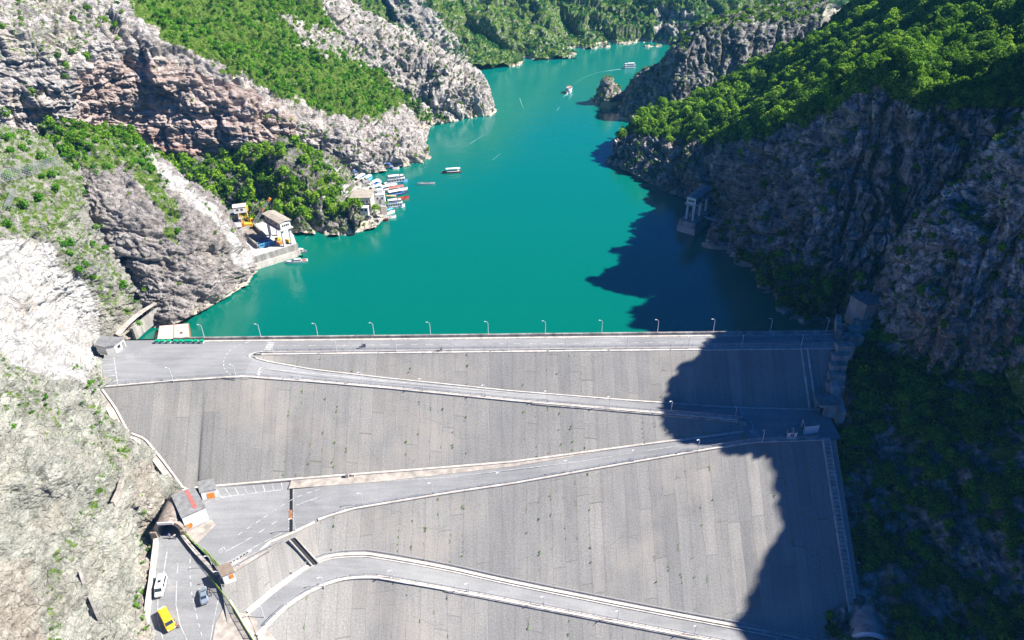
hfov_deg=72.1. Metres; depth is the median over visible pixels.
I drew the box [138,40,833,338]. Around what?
lake water
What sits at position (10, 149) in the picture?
shrub
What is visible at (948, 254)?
shrub
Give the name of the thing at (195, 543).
fence
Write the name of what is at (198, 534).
pavement
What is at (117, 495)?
rock outcrop
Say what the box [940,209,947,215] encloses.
shrub
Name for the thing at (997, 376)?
tree
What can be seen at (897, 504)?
tree
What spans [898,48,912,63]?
tree
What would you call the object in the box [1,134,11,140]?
shrub
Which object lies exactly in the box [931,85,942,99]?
tree
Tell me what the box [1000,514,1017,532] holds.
tree
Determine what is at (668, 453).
guard rail
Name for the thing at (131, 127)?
shrub
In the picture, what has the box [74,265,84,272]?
shrub
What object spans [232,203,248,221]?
control cabin
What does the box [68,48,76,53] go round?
shrub
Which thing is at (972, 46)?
tree
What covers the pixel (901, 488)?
tree
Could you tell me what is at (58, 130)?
shrub
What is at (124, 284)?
shrub
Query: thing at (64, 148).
shrub
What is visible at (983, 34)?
tree
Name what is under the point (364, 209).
kiosk
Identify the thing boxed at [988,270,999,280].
shrub
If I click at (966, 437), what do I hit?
tree
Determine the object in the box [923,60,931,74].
tree
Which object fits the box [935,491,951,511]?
tree
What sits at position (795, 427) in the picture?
kiosk
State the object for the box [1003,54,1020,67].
tree
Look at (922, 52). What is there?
tree
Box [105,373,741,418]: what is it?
guard rail
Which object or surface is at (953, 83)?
tree
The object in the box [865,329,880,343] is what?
tree
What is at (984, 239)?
shrub
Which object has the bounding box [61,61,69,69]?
shrub
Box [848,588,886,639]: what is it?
outlet tunnel
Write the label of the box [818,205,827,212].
shrub
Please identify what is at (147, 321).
retaining wall
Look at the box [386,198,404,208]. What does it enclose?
boat
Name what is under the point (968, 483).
tree
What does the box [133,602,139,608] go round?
shrub
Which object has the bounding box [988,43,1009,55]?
tree
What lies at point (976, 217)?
shrub
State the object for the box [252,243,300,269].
quay
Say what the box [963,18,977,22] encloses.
tree
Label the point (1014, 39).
tree
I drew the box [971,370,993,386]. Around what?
tree
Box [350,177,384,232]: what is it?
harbour bank
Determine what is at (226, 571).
ticket booth
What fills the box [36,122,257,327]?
rock bluff
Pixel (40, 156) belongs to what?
shrub
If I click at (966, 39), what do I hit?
tree
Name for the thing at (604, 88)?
rock islet
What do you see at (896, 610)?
tree
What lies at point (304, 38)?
scrub
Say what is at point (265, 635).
pavement
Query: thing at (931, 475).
tree
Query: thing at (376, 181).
boat
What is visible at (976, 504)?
tree
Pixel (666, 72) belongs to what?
shaded headland
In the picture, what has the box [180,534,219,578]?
retaining wall
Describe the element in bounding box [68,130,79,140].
shrub
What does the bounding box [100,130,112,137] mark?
shrub
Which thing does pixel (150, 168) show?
shrub
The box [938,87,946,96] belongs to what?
tree
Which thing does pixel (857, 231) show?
wooded cliff
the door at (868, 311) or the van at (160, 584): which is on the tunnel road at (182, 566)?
the van at (160, 584)
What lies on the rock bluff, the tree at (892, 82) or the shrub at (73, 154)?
the shrub at (73, 154)
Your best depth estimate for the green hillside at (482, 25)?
546.16 m
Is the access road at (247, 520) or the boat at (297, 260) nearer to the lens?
the access road at (247, 520)
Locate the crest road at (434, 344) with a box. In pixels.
[256,335,848,353]
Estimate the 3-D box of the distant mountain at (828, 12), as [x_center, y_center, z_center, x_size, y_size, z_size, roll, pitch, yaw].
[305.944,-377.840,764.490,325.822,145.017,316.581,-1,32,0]
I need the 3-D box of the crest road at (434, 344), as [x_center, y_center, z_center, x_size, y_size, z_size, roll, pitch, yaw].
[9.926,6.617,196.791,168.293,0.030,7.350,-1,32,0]
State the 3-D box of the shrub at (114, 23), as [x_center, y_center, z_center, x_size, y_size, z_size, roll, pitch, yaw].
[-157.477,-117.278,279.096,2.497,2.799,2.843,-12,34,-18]
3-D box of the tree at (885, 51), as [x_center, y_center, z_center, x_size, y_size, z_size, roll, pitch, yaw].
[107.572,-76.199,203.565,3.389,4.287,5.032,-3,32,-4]
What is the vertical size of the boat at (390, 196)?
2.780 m
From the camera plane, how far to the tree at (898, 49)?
194.59 m
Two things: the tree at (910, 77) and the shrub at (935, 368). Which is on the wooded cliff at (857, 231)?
the tree at (910, 77)
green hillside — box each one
[351,0,523,66]
[460,0,575,59]
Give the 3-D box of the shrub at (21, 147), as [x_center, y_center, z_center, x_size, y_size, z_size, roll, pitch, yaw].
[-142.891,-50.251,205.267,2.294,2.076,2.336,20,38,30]
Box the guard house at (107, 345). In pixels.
[94,335,125,354]
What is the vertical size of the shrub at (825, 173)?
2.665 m
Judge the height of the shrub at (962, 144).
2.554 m
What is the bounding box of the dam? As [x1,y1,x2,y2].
[98,330,859,639]
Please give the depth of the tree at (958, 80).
198.24 m
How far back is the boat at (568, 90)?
449.13 m
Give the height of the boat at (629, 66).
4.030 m
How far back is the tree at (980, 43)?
209.37 m
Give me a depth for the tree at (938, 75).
200.84 m
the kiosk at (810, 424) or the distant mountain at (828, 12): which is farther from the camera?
the distant mountain at (828, 12)
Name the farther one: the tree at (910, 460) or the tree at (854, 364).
the tree at (854, 364)
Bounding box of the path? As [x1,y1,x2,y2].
[115,302,156,335]
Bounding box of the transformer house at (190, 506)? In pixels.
[171,486,208,528]
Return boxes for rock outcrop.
[110,471,131,506]
[871,110,1023,380]
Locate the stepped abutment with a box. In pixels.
[825,314,873,422]
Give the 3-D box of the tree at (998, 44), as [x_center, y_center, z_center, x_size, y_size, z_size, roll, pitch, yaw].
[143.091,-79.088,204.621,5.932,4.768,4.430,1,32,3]
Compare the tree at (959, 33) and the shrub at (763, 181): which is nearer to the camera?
the tree at (959, 33)
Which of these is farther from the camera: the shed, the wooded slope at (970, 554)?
the shed
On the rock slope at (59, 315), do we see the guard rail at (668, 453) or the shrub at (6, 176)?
the shrub at (6, 176)
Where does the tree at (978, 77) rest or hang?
on the wooded cliff at (857, 231)
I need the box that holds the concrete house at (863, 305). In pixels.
[844,290,880,324]
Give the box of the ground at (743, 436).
[129,354,746,580]
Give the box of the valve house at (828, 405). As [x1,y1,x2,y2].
[814,393,839,417]
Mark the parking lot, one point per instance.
(136, 360)
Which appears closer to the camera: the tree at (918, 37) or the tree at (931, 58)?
the tree at (931, 58)
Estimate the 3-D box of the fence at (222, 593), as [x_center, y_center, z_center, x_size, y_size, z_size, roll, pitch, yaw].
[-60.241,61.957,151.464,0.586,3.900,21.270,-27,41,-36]
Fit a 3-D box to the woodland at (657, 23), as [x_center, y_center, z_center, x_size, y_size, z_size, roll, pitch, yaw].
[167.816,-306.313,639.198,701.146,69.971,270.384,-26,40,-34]
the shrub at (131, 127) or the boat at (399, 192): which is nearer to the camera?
the shrub at (131, 127)
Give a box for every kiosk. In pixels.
[360,205,368,215]
[787,424,799,438]
[801,416,820,433]
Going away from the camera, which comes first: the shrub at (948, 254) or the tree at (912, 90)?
the shrub at (948, 254)
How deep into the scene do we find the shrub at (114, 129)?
241.61 m
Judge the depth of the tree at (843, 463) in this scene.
181.30 m
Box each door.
[207,492,214,498]
[864,309,870,319]
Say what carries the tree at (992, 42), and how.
on the wooded cliff at (857, 231)
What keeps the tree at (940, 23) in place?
on the wooded cliff at (857, 231)
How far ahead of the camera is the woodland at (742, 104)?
229.09 m
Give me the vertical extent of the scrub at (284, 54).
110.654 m
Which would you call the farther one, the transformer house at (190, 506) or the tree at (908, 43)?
the tree at (908, 43)
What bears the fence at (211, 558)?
on the pavement at (198, 534)
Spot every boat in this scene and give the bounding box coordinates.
[285,258,307,263]
[299,248,307,252]
[354,173,364,178]
[361,174,371,180]
[366,179,380,184]
[382,183,399,190]
[384,207,394,215]
[384,215,395,218]
[386,174,407,183]
[386,195,398,200]
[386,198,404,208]
[387,188,407,195]
[388,184,407,192]
[394,196,408,200]
[417,182,434,184]
[442,167,460,173]
[565,86,571,93]
[622,62,635,68]
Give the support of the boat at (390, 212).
on the lake water
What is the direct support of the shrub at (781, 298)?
on the wooded cliff at (857, 231)
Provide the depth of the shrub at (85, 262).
199.33 m
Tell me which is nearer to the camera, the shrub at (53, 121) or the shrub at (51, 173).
the shrub at (51, 173)
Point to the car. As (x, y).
(203, 596)
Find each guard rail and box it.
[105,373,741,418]
[232,539,281,567]
[265,342,834,350]
[265,573,729,639]
[291,549,827,639]
[322,436,818,516]
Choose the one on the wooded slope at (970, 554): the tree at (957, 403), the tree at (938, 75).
the tree at (957, 403)
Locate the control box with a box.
[345,473,354,477]
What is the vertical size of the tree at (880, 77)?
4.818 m
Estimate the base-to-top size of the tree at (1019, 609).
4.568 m
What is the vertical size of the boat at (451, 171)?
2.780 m
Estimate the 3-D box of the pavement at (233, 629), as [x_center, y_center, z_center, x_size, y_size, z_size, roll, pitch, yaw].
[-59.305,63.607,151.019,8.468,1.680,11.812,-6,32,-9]
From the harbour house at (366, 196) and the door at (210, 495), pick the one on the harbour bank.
the harbour house at (366, 196)
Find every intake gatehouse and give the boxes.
[262,210,293,246]
[684,185,711,220]
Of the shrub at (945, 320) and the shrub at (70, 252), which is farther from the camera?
the shrub at (70, 252)
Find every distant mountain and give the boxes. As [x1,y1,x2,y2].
[549,0,765,48]
[821,0,849,25]
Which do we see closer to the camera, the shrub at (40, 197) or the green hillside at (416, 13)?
the shrub at (40, 197)
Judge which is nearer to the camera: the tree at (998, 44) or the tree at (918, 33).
the tree at (998, 44)
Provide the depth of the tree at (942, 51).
204.57 m
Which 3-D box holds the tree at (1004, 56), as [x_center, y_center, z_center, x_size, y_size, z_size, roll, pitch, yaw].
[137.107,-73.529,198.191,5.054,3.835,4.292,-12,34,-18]
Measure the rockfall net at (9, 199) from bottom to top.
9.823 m
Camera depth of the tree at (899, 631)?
159.88 m
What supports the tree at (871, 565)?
on the wooded slope at (970, 554)
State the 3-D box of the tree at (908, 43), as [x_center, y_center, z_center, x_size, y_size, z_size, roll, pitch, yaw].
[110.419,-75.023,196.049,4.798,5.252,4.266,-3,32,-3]
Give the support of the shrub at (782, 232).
on the wooded cliff at (857, 231)
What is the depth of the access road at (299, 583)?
165.40 m
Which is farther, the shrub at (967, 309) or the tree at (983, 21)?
the tree at (983, 21)
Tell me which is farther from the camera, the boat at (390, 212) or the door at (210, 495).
the boat at (390, 212)
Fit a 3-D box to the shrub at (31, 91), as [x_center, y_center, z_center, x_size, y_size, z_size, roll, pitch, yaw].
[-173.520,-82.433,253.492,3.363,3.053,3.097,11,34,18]
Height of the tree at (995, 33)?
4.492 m
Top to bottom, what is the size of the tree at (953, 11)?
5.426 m
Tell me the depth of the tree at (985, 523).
166.04 m
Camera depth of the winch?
253.92 m
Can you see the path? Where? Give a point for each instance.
(123, 327)
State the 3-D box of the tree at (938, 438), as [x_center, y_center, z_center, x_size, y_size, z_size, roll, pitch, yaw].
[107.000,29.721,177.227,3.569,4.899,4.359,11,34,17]
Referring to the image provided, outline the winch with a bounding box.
[276,240,282,245]
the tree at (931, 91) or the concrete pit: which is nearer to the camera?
the tree at (931, 91)
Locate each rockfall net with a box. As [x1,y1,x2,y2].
[0,155,60,182]
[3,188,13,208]
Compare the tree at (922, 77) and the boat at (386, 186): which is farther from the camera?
the boat at (386, 186)
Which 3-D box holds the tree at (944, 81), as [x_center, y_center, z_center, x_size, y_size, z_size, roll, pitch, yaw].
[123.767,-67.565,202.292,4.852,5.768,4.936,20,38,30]
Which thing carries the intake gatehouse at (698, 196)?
on the pier
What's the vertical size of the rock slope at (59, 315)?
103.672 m
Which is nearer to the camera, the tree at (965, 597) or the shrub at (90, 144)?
the tree at (965, 597)
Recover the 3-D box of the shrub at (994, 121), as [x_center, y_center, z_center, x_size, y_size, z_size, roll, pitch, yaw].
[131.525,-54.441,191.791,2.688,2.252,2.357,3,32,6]
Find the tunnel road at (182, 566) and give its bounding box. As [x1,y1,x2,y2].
[150,525,223,639]
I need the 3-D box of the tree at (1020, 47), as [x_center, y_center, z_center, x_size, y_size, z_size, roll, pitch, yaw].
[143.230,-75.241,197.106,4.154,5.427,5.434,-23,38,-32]
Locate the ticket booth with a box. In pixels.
[216,562,236,583]
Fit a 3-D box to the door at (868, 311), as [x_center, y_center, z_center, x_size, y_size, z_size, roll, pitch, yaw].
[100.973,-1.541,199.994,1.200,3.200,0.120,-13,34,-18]
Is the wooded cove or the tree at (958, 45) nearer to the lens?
the tree at (958, 45)
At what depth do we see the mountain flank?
172.73 m
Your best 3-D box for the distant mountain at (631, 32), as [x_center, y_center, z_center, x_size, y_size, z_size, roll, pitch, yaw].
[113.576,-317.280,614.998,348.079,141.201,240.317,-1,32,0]
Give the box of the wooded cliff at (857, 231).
[604,0,1023,329]
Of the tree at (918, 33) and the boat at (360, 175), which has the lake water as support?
the boat at (360, 175)
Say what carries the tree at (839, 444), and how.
on the wooded slope at (970, 554)
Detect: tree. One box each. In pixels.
[799,95,815,108]
[828,92,839,104]
[836,439,841,449]
[839,457,848,472]
[842,88,851,100]
[842,472,852,483]
[844,67,854,76]
[847,359,859,371]
[852,541,862,561]
[854,55,867,73]
[857,79,872,95]
[861,558,877,572]
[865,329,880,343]
[867,55,878,63]
[867,519,884,535]
[868,419,889,433]
[870,473,886,487]
[873,53,890,65]
[873,72,884,88]
[877,49,890,56]
[878,328,889,342]
[883,70,901,89]
[887,470,904,490]
[888,604,905,618]
[889,584,904,596]
[890,499,903,510]
[894,624,909,639]
[895,45,914,61]
[895,480,908,493]
[898,44,913,61]
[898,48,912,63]
[901,41,919,50]
[902,37,911,41]
[902,75,914,86]
[902,84,919,98]
[904,451,917,467]
[905,48,919,62]
[906,60,924,73]
[911,31,925,38]
[914,90,930,104]
[915,36,924,41]
[917,40,932,45]
[917,49,926,60]
[917,76,927,86]
[920,465,939,481]
[923,52,935,63]
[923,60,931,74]
[923,88,936,99]
[923,502,940,519]
[929,15,952,31]
[929,36,942,45]
[930,429,944,445]
[931,71,947,80]
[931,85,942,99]
[935,58,947,68]
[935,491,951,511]
[937,46,950,57]
[937,74,952,84]
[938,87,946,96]
[942,620,964,639]
[943,33,960,42]
[947,28,965,40]
[947,41,965,49]
[948,398,970,413]
[949,8,958,17]
[949,82,963,88]
[952,55,961,66]
[952,76,967,86]
[955,54,971,71]
[957,50,978,59]
[957,590,977,604]
[960,34,976,45]
[961,1,977,11]
[961,477,980,492]
[962,432,976,444]
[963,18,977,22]
[964,498,984,510]
[966,25,978,33]
[966,42,977,50]
[966,81,979,90]
[970,51,996,68]
[971,72,983,82]
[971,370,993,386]
[972,516,993,533]
[975,15,994,29]
[975,41,986,50]
[977,30,994,39]
[983,0,1003,7]
[984,595,1002,620]
[985,38,1001,48]
[985,370,1002,382]
[987,29,1000,37]
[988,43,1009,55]
[989,48,1002,62]
[989,490,1011,505]
[989,496,1006,509]
[992,52,1008,61]
[995,40,1005,46]
[997,520,1023,533]
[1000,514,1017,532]
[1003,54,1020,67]
[1003,537,1017,549]
[1004,0,1016,3]
[1004,526,1023,545]
[1009,31,1018,43]
[1012,24,1020,31]
[1014,603,1023,619]
[1016,34,1023,42]
[1017,43,1023,58]
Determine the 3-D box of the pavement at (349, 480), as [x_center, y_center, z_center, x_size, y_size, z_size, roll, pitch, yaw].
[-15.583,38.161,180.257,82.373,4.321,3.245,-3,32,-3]
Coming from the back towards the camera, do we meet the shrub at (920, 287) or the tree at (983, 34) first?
the tree at (983, 34)
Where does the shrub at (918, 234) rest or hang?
on the rock outcrop at (957, 234)
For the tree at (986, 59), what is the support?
on the wooded cliff at (857, 231)
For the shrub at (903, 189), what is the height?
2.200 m
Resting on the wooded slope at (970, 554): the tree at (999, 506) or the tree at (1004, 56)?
the tree at (999, 506)
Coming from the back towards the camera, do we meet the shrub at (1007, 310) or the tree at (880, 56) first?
the tree at (880, 56)
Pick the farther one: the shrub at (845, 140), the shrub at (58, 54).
the shrub at (58, 54)
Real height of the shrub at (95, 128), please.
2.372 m
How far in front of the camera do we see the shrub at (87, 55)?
269.39 m
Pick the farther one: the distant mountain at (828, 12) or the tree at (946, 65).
the distant mountain at (828, 12)
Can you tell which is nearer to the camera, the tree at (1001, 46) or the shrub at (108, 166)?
the tree at (1001, 46)
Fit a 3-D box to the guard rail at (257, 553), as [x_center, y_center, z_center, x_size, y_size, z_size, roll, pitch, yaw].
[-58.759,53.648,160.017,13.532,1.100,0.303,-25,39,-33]
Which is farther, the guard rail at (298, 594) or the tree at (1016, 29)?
the tree at (1016, 29)
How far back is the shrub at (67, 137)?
227.14 m
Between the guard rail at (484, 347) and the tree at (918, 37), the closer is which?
the guard rail at (484, 347)
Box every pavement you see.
[186,520,286,571]
[213,595,250,639]
[239,613,257,639]
[247,612,275,639]
[288,451,601,488]
[775,335,833,347]
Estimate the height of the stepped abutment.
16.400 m
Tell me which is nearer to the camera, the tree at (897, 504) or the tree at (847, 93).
the tree at (897, 504)
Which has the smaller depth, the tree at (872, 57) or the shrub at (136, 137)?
the tree at (872, 57)
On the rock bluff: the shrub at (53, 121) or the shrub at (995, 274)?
the shrub at (53, 121)
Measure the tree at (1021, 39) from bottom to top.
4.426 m
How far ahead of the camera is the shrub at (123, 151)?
235.28 m
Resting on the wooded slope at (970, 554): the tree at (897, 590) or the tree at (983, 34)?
the tree at (897, 590)
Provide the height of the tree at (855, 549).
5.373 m
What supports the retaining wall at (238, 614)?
on the tunnel road at (182, 566)
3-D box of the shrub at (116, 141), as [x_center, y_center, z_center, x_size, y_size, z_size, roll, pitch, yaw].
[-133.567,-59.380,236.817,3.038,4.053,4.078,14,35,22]
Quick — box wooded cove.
[165,136,366,235]
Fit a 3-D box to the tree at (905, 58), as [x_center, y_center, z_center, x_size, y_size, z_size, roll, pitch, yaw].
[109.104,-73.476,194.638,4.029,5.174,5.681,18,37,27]
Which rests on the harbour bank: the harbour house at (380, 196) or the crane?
the harbour house at (380, 196)
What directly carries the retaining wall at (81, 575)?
on the rock slope at (59, 315)
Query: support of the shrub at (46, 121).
on the rock bluff
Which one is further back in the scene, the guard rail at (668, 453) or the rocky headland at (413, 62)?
the rocky headland at (413, 62)
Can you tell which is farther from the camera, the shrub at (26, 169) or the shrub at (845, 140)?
the shrub at (845, 140)
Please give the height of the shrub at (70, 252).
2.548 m
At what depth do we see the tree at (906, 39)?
207.71 m
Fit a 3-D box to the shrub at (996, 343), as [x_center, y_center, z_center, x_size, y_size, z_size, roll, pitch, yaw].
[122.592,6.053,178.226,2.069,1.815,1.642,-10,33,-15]
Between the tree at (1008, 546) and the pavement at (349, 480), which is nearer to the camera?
the tree at (1008, 546)
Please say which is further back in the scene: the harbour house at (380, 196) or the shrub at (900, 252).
the harbour house at (380, 196)
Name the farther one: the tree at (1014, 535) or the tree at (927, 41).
the tree at (927, 41)
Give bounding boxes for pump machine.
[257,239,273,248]
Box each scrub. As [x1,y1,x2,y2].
[0,0,447,639]
[0,0,1023,374]
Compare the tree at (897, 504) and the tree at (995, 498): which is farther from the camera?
the tree at (897, 504)
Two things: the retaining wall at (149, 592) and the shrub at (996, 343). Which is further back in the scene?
the shrub at (996, 343)
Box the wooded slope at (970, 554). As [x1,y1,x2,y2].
[827,336,1023,639]
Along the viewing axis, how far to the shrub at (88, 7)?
280.30 m
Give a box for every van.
[153,573,167,597]
[157,606,175,631]
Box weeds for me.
[284,358,826,636]
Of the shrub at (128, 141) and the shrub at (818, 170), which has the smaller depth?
the shrub at (818, 170)
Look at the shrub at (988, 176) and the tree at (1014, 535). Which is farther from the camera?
the shrub at (988, 176)
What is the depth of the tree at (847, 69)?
220.45 m
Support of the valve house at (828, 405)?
on the access road at (247, 520)
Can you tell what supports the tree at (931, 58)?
on the wooded cliff at (857, 231)
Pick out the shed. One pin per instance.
(233, 215)
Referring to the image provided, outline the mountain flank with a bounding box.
[968,112,1023,466]
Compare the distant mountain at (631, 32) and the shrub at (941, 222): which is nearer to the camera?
the shrub at (941, 222)
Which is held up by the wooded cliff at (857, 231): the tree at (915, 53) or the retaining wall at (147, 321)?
the tree at (915, 53)
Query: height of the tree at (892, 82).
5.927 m
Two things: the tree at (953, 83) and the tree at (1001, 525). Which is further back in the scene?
the tree at (953, 83)
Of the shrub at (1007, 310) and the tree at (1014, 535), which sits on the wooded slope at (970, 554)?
the tree at (1014, 535)
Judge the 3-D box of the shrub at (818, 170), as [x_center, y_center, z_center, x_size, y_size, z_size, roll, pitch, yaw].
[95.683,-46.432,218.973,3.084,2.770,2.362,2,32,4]
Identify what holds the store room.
on the access road at (247, 520)
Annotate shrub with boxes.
[0,107,10,117]
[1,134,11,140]
[2,169,11,177]
[3,219,12,227]
[6,146,15,152]
[17,144,25,150]
[17,198,29,207]
[24,163,32,173]
[25,87,34,95]
[34,193,44,200]
[35,152,43,159]
[42,115,51,126]
[42,155,52,161]
[47,170,56,176]
[48,118,56,126]
[51,183,60,189]
[54,52,61,58]
[54,127,62,134]
[59,240,70,247]
[60,146,67,151]
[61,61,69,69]
[64,136,73,142]
[66,237,75,245]
[67,248,74,255]
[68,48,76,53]
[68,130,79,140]
[68,151,77,157]
[71,121,80,128]
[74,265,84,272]
[81,52,91,59]
[81,260,89,266]
[83,5,92,10]
[87,141,93,148]
[91,126,99,131]
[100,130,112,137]
[102,133,110,139]
[105,163,112,169]
[111,126,118,134]
[112,20,117,26]
[112,138,119,148]
[117,148,129,155]
[119,280,128,288]
[124,138,132,144]
[125,124,135,134]
[132,134,139,141]
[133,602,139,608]
[145,165,153,172]
[759,179,767,187]
[775,296,786,303]
[779,230,785,235]
[815,167,824,172]
[816,175,825,182]
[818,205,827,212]
[821,147,827,152]
[822,171,829,177]
[829,187,836,195]
[841,136,848,144]
[898,248,906,254]
[900,186,907,192]
[912,211,920,218]
[913,103,923,110]
[913,163,920,170]
[914,231,921,238]
[915,283,925,295]
[927,231,936,238]
[930,365,940,374]
[937,115,945,121]
[938,217,946,224]
[939,318,951,327]
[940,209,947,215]
[943,249,956,258]
[958,139,966,147]
[958,203,967,212]
[962,307,970,315]
[969,212,982,221]
[978,234,989,242]
[984,174,992,181]
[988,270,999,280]
[989,116,999,123]
[993,340,999,346]
[997,243,1007,250]
[997,349,1009,356]
[1004,307,1012,313]
[1011,335,1023,345]
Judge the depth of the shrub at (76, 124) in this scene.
233.08 m
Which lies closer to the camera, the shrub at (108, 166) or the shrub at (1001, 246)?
the shrub at (1001, 246)
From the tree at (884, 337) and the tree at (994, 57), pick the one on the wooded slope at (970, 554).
the tree at (884, 337)
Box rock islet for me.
[593,76,624,102]
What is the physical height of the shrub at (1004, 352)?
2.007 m
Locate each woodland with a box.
[154,0,1023,639]
[359,0,848,66]
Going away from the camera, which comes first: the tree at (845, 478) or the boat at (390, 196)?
the tree at (845, 478)
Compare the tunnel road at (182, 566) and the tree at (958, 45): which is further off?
the tree at (958, 45)
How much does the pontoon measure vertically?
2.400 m
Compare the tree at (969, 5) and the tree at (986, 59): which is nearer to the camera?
the tree at (986, 59)
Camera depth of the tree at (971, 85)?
196.13 m
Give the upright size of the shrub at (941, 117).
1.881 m
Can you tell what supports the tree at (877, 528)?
on the wooded slope at (970, 554)
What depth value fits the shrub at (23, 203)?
186.24 m
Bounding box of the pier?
[677,208,717,234]
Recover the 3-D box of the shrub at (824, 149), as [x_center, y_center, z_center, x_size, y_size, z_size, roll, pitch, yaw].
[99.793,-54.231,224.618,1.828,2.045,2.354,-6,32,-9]
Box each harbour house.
[349,189,374,211]
[375,188,385,206]
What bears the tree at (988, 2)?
on the wooded cliff at (857, 231)
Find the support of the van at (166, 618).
on the tunnel road at (182, 566)
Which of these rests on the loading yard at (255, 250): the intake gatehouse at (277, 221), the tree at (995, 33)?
the intake gatehouse at (277, 221)
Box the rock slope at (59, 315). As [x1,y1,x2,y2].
[0,123,198,639]
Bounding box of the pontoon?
[157,323,190,338]
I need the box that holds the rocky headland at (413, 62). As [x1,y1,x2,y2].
[322,0,496,125]
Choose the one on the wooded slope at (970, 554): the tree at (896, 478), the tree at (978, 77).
the tree at (896, 478)
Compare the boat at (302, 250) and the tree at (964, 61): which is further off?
the boat at (302, 250)
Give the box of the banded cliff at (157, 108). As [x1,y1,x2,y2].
[0,0,431,175]
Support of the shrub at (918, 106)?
on the wooded cliff at (857, 231)
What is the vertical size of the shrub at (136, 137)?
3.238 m
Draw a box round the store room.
[197,478,217,499]
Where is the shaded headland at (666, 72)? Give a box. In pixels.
[618,0,828,120]
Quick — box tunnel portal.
[149,491,188,540]
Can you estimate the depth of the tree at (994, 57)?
196.93 m
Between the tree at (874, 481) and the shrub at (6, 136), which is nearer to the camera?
the tree at (874, 481)
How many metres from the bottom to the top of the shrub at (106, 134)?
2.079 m
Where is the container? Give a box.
[256,235,265,241]
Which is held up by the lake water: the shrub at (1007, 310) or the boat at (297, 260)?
the boat at (297, 260)
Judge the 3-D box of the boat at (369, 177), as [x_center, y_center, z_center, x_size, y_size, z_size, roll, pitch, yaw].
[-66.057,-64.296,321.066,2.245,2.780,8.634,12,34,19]
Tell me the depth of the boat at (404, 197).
302.80 m
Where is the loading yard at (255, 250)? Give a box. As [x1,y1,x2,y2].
[232,216,295,256]
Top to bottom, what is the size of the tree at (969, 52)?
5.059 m
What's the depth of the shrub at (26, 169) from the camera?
194.86 m
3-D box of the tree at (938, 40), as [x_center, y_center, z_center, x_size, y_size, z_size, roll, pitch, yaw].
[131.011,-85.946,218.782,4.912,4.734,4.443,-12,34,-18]
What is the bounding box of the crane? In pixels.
[241,197,270,228]
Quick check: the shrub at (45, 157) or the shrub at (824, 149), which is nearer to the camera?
the shrub at (45, 157)
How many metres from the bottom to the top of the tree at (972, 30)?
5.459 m
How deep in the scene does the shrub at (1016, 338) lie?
173.10 m
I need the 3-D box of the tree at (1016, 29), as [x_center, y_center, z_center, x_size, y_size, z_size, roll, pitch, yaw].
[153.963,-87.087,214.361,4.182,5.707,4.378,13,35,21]
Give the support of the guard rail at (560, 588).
on the dam
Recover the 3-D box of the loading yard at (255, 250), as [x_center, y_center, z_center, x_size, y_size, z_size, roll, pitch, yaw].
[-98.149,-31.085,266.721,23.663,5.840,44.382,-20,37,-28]
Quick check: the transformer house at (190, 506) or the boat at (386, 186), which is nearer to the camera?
the transformer house at (190, 506)
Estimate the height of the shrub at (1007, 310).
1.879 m
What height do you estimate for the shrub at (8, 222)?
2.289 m
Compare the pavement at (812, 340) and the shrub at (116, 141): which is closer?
the pavement at (812, 340)
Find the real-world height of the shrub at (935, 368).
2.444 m
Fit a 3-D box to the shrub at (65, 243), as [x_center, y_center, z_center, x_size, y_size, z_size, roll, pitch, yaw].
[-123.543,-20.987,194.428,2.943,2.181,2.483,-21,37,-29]
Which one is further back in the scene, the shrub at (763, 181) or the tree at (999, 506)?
the shrub at (763, 181)
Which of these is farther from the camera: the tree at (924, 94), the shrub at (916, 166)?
the shrub at (916, 166)
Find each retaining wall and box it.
[78,569,100,621]
[130,306,161,338]
[144,538,158,623]
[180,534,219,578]
[217,577,254,639]
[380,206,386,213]
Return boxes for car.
[197,586,209,604]
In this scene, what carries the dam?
on the ground at (743, 436)
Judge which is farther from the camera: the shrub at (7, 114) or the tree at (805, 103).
the shrub at (7, 114)
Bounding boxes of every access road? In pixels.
[176,358,840,570]
[248,556,795,639]
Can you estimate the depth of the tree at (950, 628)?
157.21 m
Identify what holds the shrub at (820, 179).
on the wooded cliff at (857, 231)
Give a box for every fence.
[184,532,204,553]
[204,548,218,565]
[208,573,252,639]
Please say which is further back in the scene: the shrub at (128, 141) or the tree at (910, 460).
the shrub at (128, 141)
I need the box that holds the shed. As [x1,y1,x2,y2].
[228,209,239,219]
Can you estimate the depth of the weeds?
173.55 m
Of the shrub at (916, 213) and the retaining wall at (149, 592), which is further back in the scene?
the shrub at (916, 213)
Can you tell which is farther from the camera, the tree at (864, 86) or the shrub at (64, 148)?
the shrub at (64, 148)
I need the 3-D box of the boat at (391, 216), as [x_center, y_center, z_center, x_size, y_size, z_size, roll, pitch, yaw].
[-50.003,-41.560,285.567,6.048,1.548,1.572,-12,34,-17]
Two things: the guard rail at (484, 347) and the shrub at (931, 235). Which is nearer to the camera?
the shrub at (931, 235)
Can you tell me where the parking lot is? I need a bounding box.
[101,340,263,384]
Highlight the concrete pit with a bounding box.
[240,223,266,247]
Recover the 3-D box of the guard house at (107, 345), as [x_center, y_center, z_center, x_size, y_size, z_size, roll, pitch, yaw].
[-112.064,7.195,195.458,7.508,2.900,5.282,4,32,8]
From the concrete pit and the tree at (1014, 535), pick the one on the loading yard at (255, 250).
the concrete pit

